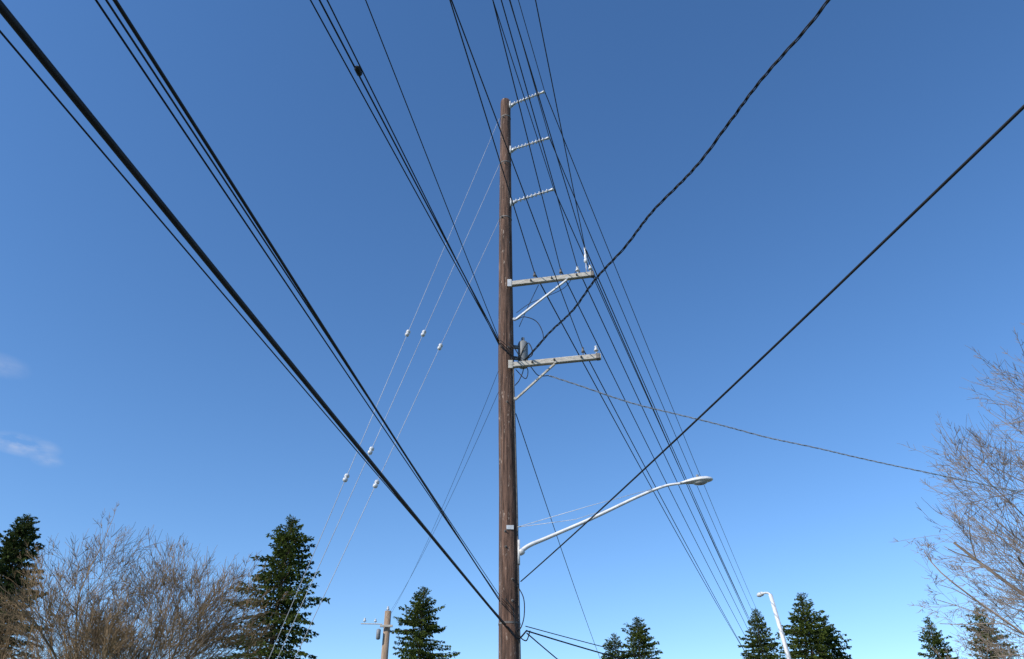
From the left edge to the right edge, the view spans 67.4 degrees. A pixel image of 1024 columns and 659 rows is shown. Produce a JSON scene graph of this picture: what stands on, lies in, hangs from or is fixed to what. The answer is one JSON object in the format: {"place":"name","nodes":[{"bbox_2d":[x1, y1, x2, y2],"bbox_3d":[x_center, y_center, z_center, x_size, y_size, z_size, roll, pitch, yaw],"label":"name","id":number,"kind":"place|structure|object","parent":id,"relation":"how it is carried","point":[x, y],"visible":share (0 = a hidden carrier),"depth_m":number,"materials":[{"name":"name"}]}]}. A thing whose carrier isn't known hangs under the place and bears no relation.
{"place":"outdoors","nodes":[
{"label":"outdoors","id":0,"kind":"place"},
{"bbox_2d":[0,0,1023,658],"label":"sky","id":1,"kind":"structure","parent":0,"point":[127,376],"materials":[{"name":"blue"}]},
{"label":"ground","id":2,"kind":"structure","parent":0,"visible":0},
{"bbox_2d":[0,513,47,658],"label":"fir tree","id":3,"kind":"object","parent":2,"relation":"on","point":[12,548],"visible":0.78,"depth_m":73.99,"materials":[{"name":"green plant"}]},
{"bbox_2d":[0,606,80,658],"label":"bare deciduous tree","id":4,"kind":"object","parent":2,"relation":"on","point":[3,646],"visible":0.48,"depth_m":52.28,"materials":[{"name":"brown plant"}]},
{"bbox_2d":[0,501,288,658],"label":"bare deciduous tree","id":5,"kind":"object","parent":2,"relation":"on","point":[97,634],"visible":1,"depth_m":48.26,"materials":[{"name":"brown plant"}]},
{"bbox_2d":[215,514,330,658],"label":"fir tree","id":6,"kind":"object","parent":2,"relation":"on","point":[284,561],"visible":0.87,"depth_m":67.27,"materials":[{"name":"green plant"}]},
{"bbox_2d":[361,606,392,658],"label":"utility pole","id":7,"kind":"object","parent":2,"relation":"on","point":[386,636],"visible":1,"depth_m":42.40,"materials":[{"name":"brown wood"}]},
{"bbox_2d":[390,587,460,658],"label":"fir tree","id":8,"kind":"object","parent":2,"relation":"on","point":[422,631],"visible":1,"depth_m":79.94,"materials":[{"name":"green plant"}]},
{"bbox_2d":[498,90,600,658],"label":"utility pole","id":9,"kind":"object","parent":2,"relation":"on","point":[510,637],"visible":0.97,"depth_m":20.06,"materials":[{"name":"brown wood"}]},
{"bbox_2d":[0,0,651,658],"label":"telephone cables","id":10,"kind":"object","parent":9,"relation":"attached to","point":[76,100],"visible":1,"depth_m":6.17,"materials":[{"name":"black rubber"}]},
{"bbox_2d":[269,118,499,658],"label":"guy wires","id":11,"kind":"object","parent":9,"relation":"attached to","point":[371,449],"visible":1,"depth_m":17.42,"materials":[{"name":"metal"}]},
{"bbox_2d":[387,0,776,658],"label":"overhead power lines","id":12,"kind":"object","parent":9,"relation":"attached to","point":[589,292],"visible":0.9,"depth_m":23.92,"materials":[{"name":"black metal"}]},
{"bbox_2d":[518,474,712,564],"bbox_3d":[2.403,4.404,17.873,4.659,1.873,0.309,-6,-32,9],"label":"street lamp","id":13,"kind":"object","parent":9,"relation":"attached to","point":[697,480],"visible":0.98,"depth_m":18.03,"materials":[{"name":"metal"}]},
{"bbox_2d":[520,0,1023,581],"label":"service drop cables","id":14,"kind":"object","parent":9,"relation":"attached to","point":[968,160],"visible":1,"depth_m":12.29,"materials":[{"name":"black rubber"}]},
{"bbox_2d":[601,632,625,658],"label":"fir tree","id":15,"kind":"object","parent":2,"relation":"on","point":[614,643],"visible":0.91,"depth_m":94.39,"materials":[{"name":"green plant"}]},
{"bbox_2d":[612,616,662,658],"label":"fir tree","id":16,"kind":"object","parent":2,"relation":"on","point":[641,639],"visible":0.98,"depth_m":93.44,"materials":[{"name":"green plant"}]},
{"bbox_2d":[737,608,784,658],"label":"fir tree","id":17,"kind":"object","parent":2,"relation":"on","point":[767,646],"visible":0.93,"depth_m":84.38,"materials":[{"name":"green plant"}]},
{"bbox_2d":[775,592,842,658],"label":"fir tree","id":18,"kind":"object","parent":2,"relation":"on","point":[805,631],"visible":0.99,"depth_m":79.70,"materials":[{"name":"green plant"}]},
{"bbox_2d":[813,617,851,658],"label":"fir tree","id":19,"kind":"object","parent":2,"relation":"on","point":[837,652],"visible":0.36,"depth_m":81.77,"materials":[{"name":"green plant"}]},
{"bbox_2d":[917,617,958,658],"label":"fir tree","id":20,"kind":"object","parent":2,"relation":"on","point":[936,640],"visible":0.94,"depth_m":89.00,"materials":[{"name":"green plant"}]},
{"bbox_2d":[893,323,1023,658],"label":"bare deciduous tree","id":21,"kind":"object","parent":2,"relation":"on","point":[1012,585],"visible":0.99,"depth_m":41.39,"materials":[{"name":"brown plant"}]},
{"bbox_2d":[931,576,1023,658],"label":"bare deciduous tree","id":22,"kind":"object","parent":2,"relation":"on","point":[984,654],"visible":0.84,"depth_m":54.54,"materials":[{"name":"brown plant"}]},
{"bbox_2d":[960,607,1018,658],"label":"fir tree","id":23,"kind":"object","parent":2,"relation":"on","point":[975,618],"visible":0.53,"depth_m":84.34,"materials":[{"name":"green plant"}]},
{"label":"road","id":24,"kind":"structure","parent":0,"visible":0},
{"bbox_2d":[756,592,790,658],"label":"street lamp","id":25,"kind":"object","parent":24,"relation":"on","point":[780,629],"visible":1,"depth_m":38.01,"materials":[{"name":"metal"}]}
]}

